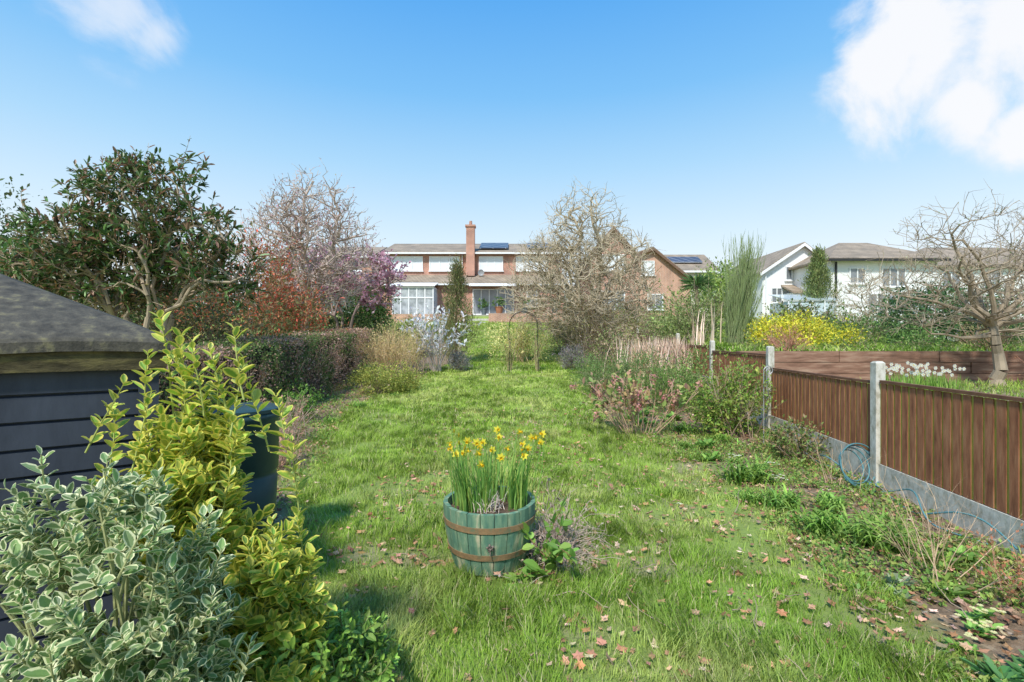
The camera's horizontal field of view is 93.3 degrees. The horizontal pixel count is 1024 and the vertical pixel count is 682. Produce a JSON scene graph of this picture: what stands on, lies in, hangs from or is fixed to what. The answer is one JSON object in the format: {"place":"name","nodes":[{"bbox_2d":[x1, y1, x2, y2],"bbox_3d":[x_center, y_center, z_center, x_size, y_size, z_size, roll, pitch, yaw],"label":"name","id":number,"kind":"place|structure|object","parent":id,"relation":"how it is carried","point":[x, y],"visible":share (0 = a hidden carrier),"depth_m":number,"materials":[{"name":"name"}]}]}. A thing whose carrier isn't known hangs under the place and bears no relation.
{"place":"outdoors","nodes":[
{"label":"outdoors","id":0,"kind":"place"},
{"bbox_2d":[0,0,1023,308],"label":"sky","id":1,"kind":"structure","parent":0,"point":[788,123],"materials":[{"name":"blue"}]},
{"bbox_2d":[138,315,1023,681],"bbox_3d":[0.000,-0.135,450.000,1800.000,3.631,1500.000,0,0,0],"label":"ground","id":2,"kind":"structure","parent":0,"point":[992,643],"depth_m":3.67,"materials":[{"name":"green plant"}]},
{"bbox_2d":[0,174,65,274],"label":"dark evergreen hedge","id":3,"kind":"object","parent":2,"relation":"on","point":[9,193],"visible":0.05,"depth_m":11.45,"materials":[{"name":"green plant"}]},
{"bbox_2d":[0,274,169,679],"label":"garden shed","id":4,"kind":"structure","parent":2,"relation":"on","point":[65,364],"depth_m":2.17,"materials":[{"name":"black wood"}]},
{"bbox_2d":[0,445,263,681],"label":"variegated euonymus bush","id":5,"kind":"object","parent":2,"relation":"on","point":[125,650],"visible":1,"depth_m":1.48,"materials":[{"name":"green plant"}]},
{"bbox_2d":[0,138,275,345],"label":"evergreen laurel tree","id":6,"kind":"object","parent":2,"relation":"on","point":[96,252],"visible":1,"depth_m":8.87,"materials":[{"name":"green plant"}]},
{"bbox_2d":[0,249,282,358],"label":"brown leafed shrub","id":7,"kind":"object","parent":2,"relation":"on","point":[209,332],"visible":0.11,"depth_m":10.88,"materials":[{"name":"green plant"}]},
{"bbox_2d":[1,213,341,338],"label":"leafy shrub","id":8,"kind":"object","parent":2,"relation":"on","point":[145,280],"visible":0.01,"depth_m":19.37,"materials":[{"name":"green plant"}]},
{"bbox_2d":[81,310,338,681],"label":"golden euonymus bush","id":9,"kind":"object","parent":2,"relation":"on","point":[272,574],"visible":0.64,"depth_m":1.96,"materials":[{"name":"yellow plant"}]},
{"bbox_2d":[192,402,280,551],"bbox_3d":[-2.120,1.070,3.750,0.610,1.160,0.610,0,0,0],"label":"water butt","id":10,"kind":"object","parent":2,"relation":"on","point":[262,463],"visible":0.31,"depth_m":3.62,"materials":[{"name":"blue plastic"}]},
{"bbox_2d":[132,218,357,348],"bbox_3d":[-7.777,-1.245,14.752,6.568,5.004,4.732,0,0,0],"label":"red photinia","id":11,"kind":"object","parent":2,"relation":"on","point":[294,313],"visible":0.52,"depth_m":14.21,"materials":[{"name":"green plant"}]},
{"bbox_2d":[117,269,406,357],"bbox_3d":[-9.968,-0.794,19.655,11.554,3.906,3.789,0,0,-23],"label":"ivy hedge","id":12,"kind":"object","parent":2,"relation":"on","point":[345,315],"visible":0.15,"depth_m":19.81,"materials":[{"name":"green plant"}]},
{"bbox_2d":[159,327,378,440],"bbox_3d":[-5.372,0.631,10.123,2.861,2.321,13.180,0,0,0],"label":"beech hedge","id":13,"kind":"object","parent":2,"relation":"on","point":[316,361],"visible":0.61,"depth_m":10.54,"materials":[{"name":"brown plant"}]},
{"bbox_2d":[212,379,328,421],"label":"green shrub","id":14,"kind":"object","parent":2,"relation":"on","point":[304,402],"visible":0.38,"depth_m":9.14,"materials":[{"name":"green plant"}]},
{"bbox_2d":[246,393,320,444],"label":"bare hydrangea","id":15,"kind":"object","parent":2,"relation":"on","point":[295,423],"visible":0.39,"depth_m":7.44,"materials":[{"name":"brown plant"}]},
{"bbox_2d":[233,164,385,341],"bbox_3d":[-6.783,-2.334,16.029,5.038,7.052,4.049,0,0,0],"label":"bare cherry tree","id":16,"kind":"object","parent":2,"relation":"on","point":[321,273],"visible":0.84,"depth_m":15.74,"materials":[{"name":"pink plant"}]},
{"bbox_2d":[244,589,402,681],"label":"glossy evergreen shrub","id":17,"kind":"object","parent":2,"relation":"on","point":[342,634],"visible":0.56,"depth_m":2.10,"materials":[{"name":"green plant"}]},
{"bbox_2d":[278,236,410,338],"bbox_3d":[-6.925,-1.652,19.997,5.302,5.319,3.144,0,0,0],"label":"pink magnolia tree","id":18,"kind":"object","parent":2,"relation":"on","point":[378,284],"visible":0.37,"depth_m":19.76,"materials":[{"name":"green plant"}]},
{"bbox_2d":[338,284,401,337],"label":"dark evergreen hedge","id":19,"kind":"object","parent":2,"relation":"on","point":[377,315],"visible":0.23,"depth_m":27.31,"materials":[{"name":"green plant"}]},
{"bbox_2d":[343,355,425,396],"bbox_3d":[-3.245,0.891,12.504,2.135,1.115,1.570,0,0,-19],"label":"yellow spiraea","id":20,"kind":"object","parent":2,"relation":"on","point":[395,379],"visible":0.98,"depth_m":12.40,"materials":[{"name":"green plant"}]},
{"bbox_2d":[348,318,426,377],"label":"tan deciduous shrub","id":21,"kind":"object","parent":2,"relation":"on","point":[380,355],"visible":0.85,"depth_m":15.26,"materials":[{"name":"beige plant"}]},
{"bbox_2d":[391,328,428,371],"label":"tan deciduous shrub","id":22,"kind":"object","parent":2,"relation":"on","point":[416,357],"visible":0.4,"depth_m":16.94,"materials":[{"name":"beige plant"}]},
{"bbox_2d":[390,283,437,313],"bbox_3d":[-7.100,-3.083,35.385,3.200,2.635,1.870,0,0,0],"label":"conservatory","id":23,"kind":"object","parent":2,"relation":"on","point":[414,297],"visible":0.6,"depth_m":34.63,"materials":[{"name":"white plastic"}]},
{"bbox_2d":[369,312,464,347],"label":"leafy shrub","id":24,"kind":"object","parent":2,"relation":"on","point":[405,323],"visible":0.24,"depth_m":25.67,"materials":[{"name":"green plant"}]},
{"bbox_2d":[400,303,483,371],"bbox_3d":[-2.674,-0.121,16.946,2.844,2.464,2.104,0,0,-44],"label":"white magnolia","id":25,"kind":"object","parent":2,"relation":"on","point":[436,348],"visible":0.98,"depth_m":16.75,"materials":[{"name":"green plant"}]},
{"bbox_2d":[442,348,474,370],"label":"lavender bush","id":26,"kind":"object","parent":2,"relation":"on","point":[455,363],"visible":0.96,"depth_m":17.17,"materials":[{"name":"grey plant"}]},
{"bbox_2d":[434,254,483,362],"bbox_3d":[-2.196,-1.137,19.429,2.102,4.879,2.284,0,0,0],"label":"conifer tree","id":27,"kind":"object","parent":2,"relation":"on","point":[457,270],"visible":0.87,"depth_m":19.36,"materials":[{"name":"green plant"}]},
{"bbox_2d":[379,285,563,314],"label":"ground floor walls","id":28,"kind":"structure","parent":2,"relation":"on","point":[440,290],"depth_m":36.30,"materials":[{"name":"red brick"}]},
{"bbox_2d":[473,289,513,314],"bbox_3d":[-1.400,-2.905,36.239,3.220,1.990,0.117,0,0,0],"label":"window frame","id":29,"kind":"object","parent":28,"relation":"attached to","point":[489,298],"visible":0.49,"depth_m":36.23,"materials":[{"name":"white plastic"}]},
{"bbox_2d":[474,290,512,313],"bbox_3d":[-1.400,-2.935,36.283,3.060,1.890,0.026,0,0,0],"label":"glass","id":30,"kind":"object","parent":29,"relation":"attached to","point":[485,296],"visible":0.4,"depth_m":36.27,"materials":[{"name":"grey glass"}]},
{"bbox_2d":[367,313,579,321],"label":"terrace wall","id":31,"kind":"structure","parent":2,"relation":"on","point":[493,317],"depth_m":33.10,"materials":[{"name":"orange brick"}]},
{"bbox_2d":[387,254,561,274],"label":"walls","id":32,"kind":"structure","parent":2,"relation":"on","point":[510,258],"depth_m":38.00,"materials":[{"name":"red brick"}]},
{"bbox_2d":[391,256,423,271],"bbox_3d":[-8.250,-6.045,37.938,2.620,1.210,0.117,0,0,0],"label":"window frame","id":33,"kind":"object","parent":32,"relation":"attached to","point":[412,270],"visible":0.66,"depth_m":37.93,"materials":[{"name":"white plastic"}]},
{"bbox_2d":[392,257,421,269],"bbox_3d":[-8.250,-6.075,37.983,2.460,1.110,0.026,0,0,0],"label":"glass","id":34,"kind":"object","parent":33,"relation":"attached to","point":[417,263],"visible":0.7,"depth_m":37.97,"materials":[{"name":"white glass"}]},
{"bbox_2d":[428,256,459,271],"bbox_3d":[-5.300,-6.045,37.938,2.520,1.210,0.117,0,0,0],"label":"window frame","id":35,"kind":"object","parent":32,"relation":"attached to","point":[439,270],"visible":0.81,"depth_m":37.93,"materials":[{"name":"white plastic"}]},
{"bbox_2d":[430,257,458,269],"bbox_3d":[-5.300,-6.075,37.983,2.360,1.110,0.026,0,0,0],"label":"glass","id":36,"kind":"object","parent":35,"relation":"attached to","point":[434,263],"visible":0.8,"depth_m":37.97,"materials":[{"name":"white glass"}]},
{"bbox_2d":[381,244,565,282],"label":"roof","id":37,"kind":"structure","parent":32,"relation":"on","point":[441,248],"depth_m":37.82,"materials":[{"name":"concrete"}]},
{"bbox_2d":[465,221,475,275],"bbox_3d":[-3.225,-7.200,37.695,0.790,4.300,0.730,0,0,0],"label":"chimney","id":38,"kind":"object","parent":37,"relation":"on","point":[470,248],"visible":0.98,"depth_m":37.40,"materials":[{"name":"orange brick"}]},
{"bbox_2d":[384,252,565,284],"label":"fascia","id":39,"kind":"structure","parent":37,"relation":"attached to","point":[464,253],"depth_m":37.52,"materials":[{"name":"white plastic"}]},
{"bbox_2d":[443,485,534,575],"bbox_3d":[-0.170,1.419,3.658,0.696,0.461,0.699,0,0,0],"label":"half barrel planter","id":40,"kind":"object","parent":2,"relation":"on","point":[477,540],"visible":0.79,"depth_m":3.38,"materials":[{"name":"wood"}]},
{"bbox_2d":[438,425,545,513],"bbox_3d":[-0.167,0.947,3.657,0.796,0.608,0.726,0,0,-11],"label":"daffodil plant","id":41,"kind":"object","parent":40,"relation":"in","point":[465,498],"visible":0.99,"depth_m":3.57,"materials":[{"name":"green plant"}]},
{"bbox_2d":[478,314,559,362],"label":"pale yellow shrub","id":42,"kind":"object","parent":2,"relation":"on","point":[521,344],"visible":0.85,"depth_m":20.40,"materials":[{"name":"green plant"}]},
{"bbox_2d":[500,317,549,371],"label":"climbing rose","id":43,"kind":"object","parent":2,"relation":"on","point":[537,351],"visible":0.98,"depth_m":16.93,"materials":[{"name":"green plant"}]},
{"bbox_2d":[318,392,737,449],"bbox_3d":[-0.222,1.439,8.939,8.002,0.357,3.313,0,0,28],"label":"bulb foliage","id":44,"kind":"object","parent":2,"relation":"on","point":[677,428],"visible":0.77,"depth_m":8.15,"materials":[{"name":"green plant"}]},
{"bbox_2d":[491,478,624,598],"bbox_3d":[0.290,1.556,3.776,1.240,0.986,1.442,0,0,0],"label":"bramble","id":45,"kind":"object","parent":2,"relation":"on","point":[554,551],"visible":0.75,"depth_m":3.45,"materials":[{"name":"green plant"}]},
{"bbox_2d":[542,312,586,353],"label":"twiggy undergrowth","id":46,"kind":"object","parent":2,"relation":"on","point":[563,341],"visible":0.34,"depth_m":22.66,"materials":[{"name":"green plant"}]},
{"bbox_2d":[552,341,587,369],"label":"lavender bush","id":47,"kind":"object","parent":2,"relation":"on","point":[567,352],"visible":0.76,"depth_m":17.32,"materials":[{"name":"grey plant"}]},
{"bbox_2d":[498,180,666,363],"bbox_3d":[2.829,-2.903,20.195,7.096,7.824,5.205,0,0,0],"label":"apple tree","id":48,"kind":"object","parent":2,"relation":"on","point":[595,299],"visible":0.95,"depth_m":19.55,"materials":[{"name":"beige plant"}]},
{"bbox_2d":[549,300,629,363],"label":"twiggy undergrowth","id":49,"kind":"object","parent":2,"relation":"on","point":[585,334],"visible":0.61,"depth_m":19.66,"materials":[{"name":"brown plant"}]},
{"bbox_2d":[575,231,633,315],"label":"walls","id":50,"kind":"structure","parent":2,"relation":"on","point":[618,246],"depth_m":36.00,"materials":[{"name":"red brick"}]},
{"bbox_2d":[579,316,643,370],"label":"leafy shrub","id":51,"kind":"object","parent":2,"relation":"on","point":[613,346],"visible":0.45,"depth_m":16.84,"materials":[{"name":"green plant"}]},
{"bbox_2d":[568,345,673,395],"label":"rosemary bush","id":52,"kind":"object","parent":2,"relation":"on","point":[621,372],"visible":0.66,"depth_m":12.58,"materials":[{"name":"green plant"}]},
{"bbox_2d":[569,364,705,433],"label":"hydrangea bush","id":53,"kind":"object","parent":2,"relation":"on","point":[638,405],"visible":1,"depth_m":7.95,"materials":[{"name":"pink plant"}]},
{"bbox_2d":[605,300,680,349],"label":"twiggy undergrowth","id":54,"kind":"object","parent":2,"relation":"on","point":[646,330],"visible":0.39,"depth_m":19.27,"materials":[{"name":"brown plant"}]},
{"bbox_2d":[275,374,1023,681],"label":"fallen leaves","id":55,"kind":"object","parent":2,"relation":"on","point":[578,655],"visible":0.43,"depth_m":3.53,"materials":[{"name":"brown plant"}]},
{"bbox_2d":[276,377,1023,681],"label":"ground cover weeds","id":56,"kind":"object","parent":2,"relation":"on","point":[844,555],"visible":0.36,"depth_m":3.97,"materials":[{"name":"green plant"}]},
{"bbox_2d":[601,300,721,385],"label":"dried ornamental grass","id":57,"kind":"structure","parent":2,"relation":"on","point":[674,348],"depth_m":14.14,"materials":[{"name":"beige plant"}]},
{"bbox_2d":[634,250,690,315],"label":"walls","id":58,"kind":"structure","parent":2,"relation":"on","point":[669,273],"depth_m":36.50,"materials":[{"name":"orange brick"}]},
{"bbox_2d":[636,358,710,412],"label":"rosemary bush","id":59,"kind":"object","parent":2,"relation":"on","point":[659,379],"visible":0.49,"depth_m":10.19,"materials":[{"name":"green plant"}]},
{"bbox_2d":[389,483,967,681],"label":"dead sticks","id":60,"kind":"object","parent":2,"relation":"on","point":[739,601],"visible":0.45,"depth_m":3.00,"materials":[{"name":"brown plant"}]},
{"bbox_2d":[644,342,721,404],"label":"leafy shrub","id":61,"kind":"object","parent":2,"relation":"on","point":[693,364],"visible":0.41,"depth_m":11.12,"materials":[{"name":"green plant"}]},
{"bbox_2d":[632,266,756,344],"bbox_3d":[6.022,-0.934,16.446,3.818,3.479,3.110,0,0,0],"label":"leafy shrub","id":62,"kind":"object","parent":2,"relation":"on","point":[681,313],"visible":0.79,"depth_m":16.24,"materials":[{"name":"green plant"}]},
{"bbox_2d":[678,272,715,327],"bbox_3d":[8.607,-1.797,22.497,1.770,2.875,1.792,0,0,0],"label":"cabbage palm","id":63,"kind":"object","parent":2,"relation":"on","point":[699,280],"visible":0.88,"depth_m":22.33,"materials":[{"name":"green plant"}]},
{"bbox_2d":[686,272,716,314],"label":"walls","id":64,"kind":"structure","parent":2,"relation":"on","point":[691,273],"depth_m":50.00,"materials":[{"name":"white paint"}]},
{"bbox_2d":[665,255,716,270],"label":"roof","id":65,"kind":"structure","parent":64,"relation":"on","point":[703,266],"depth_m":51.14,"materials":[{"name":"tile"}]},
{"bbox_2d":[664,255,753,329],"bbox_3d":[9.508,-2.426,24.110,4.515,3.898,4.852,0,0,28],"label":"green pieris","id":66,"kind":"object","parent":2,"relation":"on","point":[719,279],"visible":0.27,"depth_m":24.20,"materials":[{"name":"green plant"}]},
{"bbox_2d":[672,351,786,438],"bbox_3d":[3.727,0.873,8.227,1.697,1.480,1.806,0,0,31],"label":"climbing shrub","id":67,"kind":"object","parent":2,"relation":"on","point":[729,395],"visible":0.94,"depth_m":7.95,"materials":[{"name":"green plant"}]},
{"bbox_2d":[720,232,766,344],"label":"broom shrub","id":68,"kind":"object","parent":2,"relation":"on","point":[740,304],"visible":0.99,"depth_m":14.32,"materials":[{"name":"green plant"}]},
{"bbox_2d":[703,454,783,486],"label":"daylily clump","id":69,"kind":"object","parent":2,"relation":"on","point":[741,474],"visible":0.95,"depth_m":5.63,"materials":[{"name":"green plant"}]},
{"bbox_2d":[730,485,769,505],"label":"daylily clump","id":70,"kind":"object","parent":2,"relation":"on","point":[749,495],"visible":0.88,"depth_m":4.93,"materials":[{"name":"green plant"}]},
{"bbox_2d":[712,247,812,317],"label":"walls","id":71,"kind":"structure","parent":2,"relation":"on","point":[775,276],"depth_m":34.00,"materials":[{"name":"white paint"}]},
{"bbox_2d":[710,242,813,284],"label":"roof","id":72,"kind":"structure","parent":71,"relation":"on","point":[772,258],"depth_m":35.00,"materials":[{"name":"tile"}]},
{"bbox_2d":[739,483,810,514],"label":"daylily clump","id":73,"kind":"object","parent":2,"relation":"on","point":[790,498],"visible":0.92,"depth_m":4.72,"materials":[{"name":"green plant"}]},
{"bbox_2d":[758,319,820,350],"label":"dogwood twigs","id":74,"kind":"object","parent":2,"relation":"on","point":[791,343],"visible":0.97,"depth_m":11.44,"materials":[{"name":"orange plant"}]},
{"bbox_2d":[752,414,831,467],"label":"trailing shrub","id":75,"kind":"object","parent":2,"relation":"on","point":[778,437],"visible":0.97,"depth_m":6.57,"materials":[{"name":"green plant"}]},
{"bbox_2d":[627,408,980,564],"bbox_3d":[2.813,1.500,6.732,1.142,0.354,6.516,0,0,-2],"label":"foxglove plant","id":76,"kind":"object","parent":2,"relation":"on","point":[827,495],"visible":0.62,"depth_m":6.58,"materials":[{"name":"green plant"}]},
{"bbox_2d":[770,295,838,321],"bbox_3d":[17.400,-1.915,28.975,3.000,1.930,2.050,0,0,0],"label":"greenhouse","id":77,"kind":"object","parent":2,"relation":"on","point":[796,298],"visible":0.36,"depth_m":28.07,"materials":[{"name":"white glass"}]},
{"bbox_2d":[743,308,868,346],"bbox_3d":[8.471,-0.377,14.071,3.486,1.254,2.398,0,0,0],"label":"yellow choisya","id":78,"kind":"object","parent":2,"relation":"on","point":[813,327],"visible":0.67,"depth_m":13.76,"materials":[{"name":"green plant"}]},
{"bbox_2d":[797,243,848,313],"bbox_3d":[18.336,-3.284,28.946,2.867,5.335,2.882,0,0,0],"label":"cypress tree","id":79,"kind":"object","parent":2,"relation":"on","point":[816,286],"visible":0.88,"depth_m":28.69,"materials":[{"name":"green plant"}]},
{"bbox_2d":[637,328,1023,554],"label":"wooden fence","id":80,"kind":"object","parent":2,"relation":"on","point":[945,442],"visible":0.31,"depth_m":4.83,"materials":[{"name":"wood"}]},
{"bbox_2d":[802,488,859,514],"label":"daylily clump","id":81,"kind":"object","parent":2,"relation":"on","point":[823,502],"visible":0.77,"depth_m":4.69,"materials":[{"name":"green plant"}]},
{"bbox_2d":[770,498,901,542],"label":"daylily clump","id":82,"kind":"object","parent":2,"relation":"on","point":[826,522],"visible":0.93,"depth_m":4.09,"materials":[{"name":"green plant"}]},
{"bbox_2d":[747,294,973,336],"bbox_3d":[15.608,-1.005,21.659,13.167,2.092,4.931,0,0,-18],"label":"leafy shrub","id":83,"kind":"object","parent":2,"relation":"on","point":[800,307],"visible":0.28,"depth_m":20.11,"materials":[{"name":"green plant"}]},
{"bbox_2d":[830,265,900,336],"bbox_3d":[13.882,-1.497,19.012,2.711,3.021,1.957,0,0,0],"label":"bare shrub tree","id":84,"kind":"object","parent":2,"relation":"on","point":[856,294],"visible":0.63,"depth_m":18.99,"materials":[{"name":"brown plant"}]},
{"bbox_2d":[794,261,937,322],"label":"walls","id":85,"kind":"structure","parent":2,"relation":"on","point":[843,267],"depth_m":30.00,"materials":[{"name":"white paint"}]},
{"bbox_2d":[788,243,948,269],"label":"roof","id":86,"kind":"structure","parent":85,"relation":"on","point":[853,250],"depth_m":30.83,"materials":[{"name":"tile"}]},
{"bbox_2d":[829,258,950,297],"bbox_3d":[23.100,-3.200,29.725,7.400,3.700,0.450,0,0,0],"label":"gutter","id":87,"kind":"object","parent":86,"relation":"attached to","point":[872,259],"visible":0.65,"depth_m":29.50,"materials":[{"name":"plastic"}]},
{"bbox_2d":[732,326,1023,349],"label":"green shrubs","id":88,"kind":"object","parent":2,"relation":"on","point":[916,342],"visible":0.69,"depth_m":12.27,"materials":[{"name":"green plant"}]},
{"bbox_2d":[736,351,1023,379],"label":"sleeper retaining wall","id":89,"kind":"structure","parent":2,"relation":"on","point":[856,364],"depth_m":10.63,"materials":[{"name":"brown wood"}]},
{"bbox_2d":[845,504,926,534],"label":"daylily clump","id":90,"kind":"object","parent":2,"relation":"on","point":[884,514],"visible":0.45,"depth_m":4.16,"materials":[{"name":"green plant"}]},
{"bbox_2d":[840,510,934,558],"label":"daylily clump","id":91,"kind":"object","parent":2,"relation":"on","point":[872,535],"visible":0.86,"depth_m":3.83,"materials":[{"name":"green plant"}]},
{"bbox_2d":[823,300,957,346],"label":"green shrub","id":92,"kind":"object","parent":2,"relation":"on","point":[893,334],"visible":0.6,"depth_m":13.82,"materials":[{"name":"green plant"}]},
{"bbox_2d":[873,573,917,602],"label":"silver leaf plant","id":93,"kind":"object","parent":2,"relation":"on","point":[888,580],"visible":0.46,"depth_m":3.24,"materials":[{"name":"green plant"}]},
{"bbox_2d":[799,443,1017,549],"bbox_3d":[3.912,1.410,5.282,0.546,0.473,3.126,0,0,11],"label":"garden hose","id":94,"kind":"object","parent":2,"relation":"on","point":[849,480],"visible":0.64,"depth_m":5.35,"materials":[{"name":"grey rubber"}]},
{"bbox_2d":[886,361,969,393],"bbox_3d":[7.391,0.653,8.805,1.344,0.556,0.889,0,0,0],"label":"white narcissi","id":95,"kind":"object","parent":2,"relation":"on","point":[931,381],"visible":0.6,"depth_m":8.64,"materials":[{"name":"green plant"}]},
{"bbox_2d":[853,456,1023,595],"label":"bare twig shrub","id":96,"kind":"object","parent":2,"relation":"on","point":[935,552],"visible":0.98,"depth_m":3.39,"materials":[{"name":"brown plant"}]},
{"bbox_2d":[856,178,1023,385],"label":"bare fruit tree","id":97,"kind":"object","parent":2,"relation":"on","point":[997,319],"visible":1,"depth_m":9.83,"materials":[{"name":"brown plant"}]},
{"bbox_2d":[863,276,1023,345],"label":"white camellia","id":98,"kind":"object","parent":2,"relation":"on","point":[920,309],"visible":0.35,"depth_m":14.71,"materials":[{"name":"green plant"}]},
{"bbox_2d":[904,543,986,603],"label":"fern plant","id":99,"kind":"object","parent":2,"relation":"on","point":[958,591],"visible":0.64,"depth_m":3.21,"materials":[{"name":"green plant"}]},
{"bbox_2d":[954,603,1005,638],"bbox_3d":[2.736,1.617,2.826,0.222,0.108,0.426,0,0,43],"label":"primrose","id":100,"kind":"object","parent":2,"relation":"on","point":[980,611],"visible":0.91,"depth_m":2.79,"materials":[{"name":"green plant"}]},
{"bbox_2d":[938,267,1023,317],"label":"walls","id":101,"kind":"structure","parent":2,"relation":"on","point":[1003,272],"depth_m":34.00,"materials":[{"name":"white paint"}]},
{"bbox_2d":[915,248,1023,266],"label":"roof","id":102,"kind":"structure","parent":101,"relation":"on","point":[951,254],"depth_m":35.81,"materials":[{"name":"tile"}]},
{"bbox_2d":[948,518,1023,606],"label":"bare twig shrub","id":103,"kind":"object","parent":2,"relation":"on","point":[1019,570],"visible":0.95,"depth_m":3.04,"materials":[{"name":"brown plant"}]},
{"bbox_2d":[954,316,1023,349],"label":"dogwood twigs","id":104,"kind":"object","parent":2,"relation":"on","point":[983,339],"visible":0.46,"depth_m":12.28,"materials":[{"name":"red plant"}]},
{"bbox_2d":[959,649,1023,681],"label":"comfrey plant","id":105,"kind":"object","parent":2,"relation":"on","point":[990,668],"visible":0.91,"depth_m":2.37,"materials":[{"name":"green plant"}]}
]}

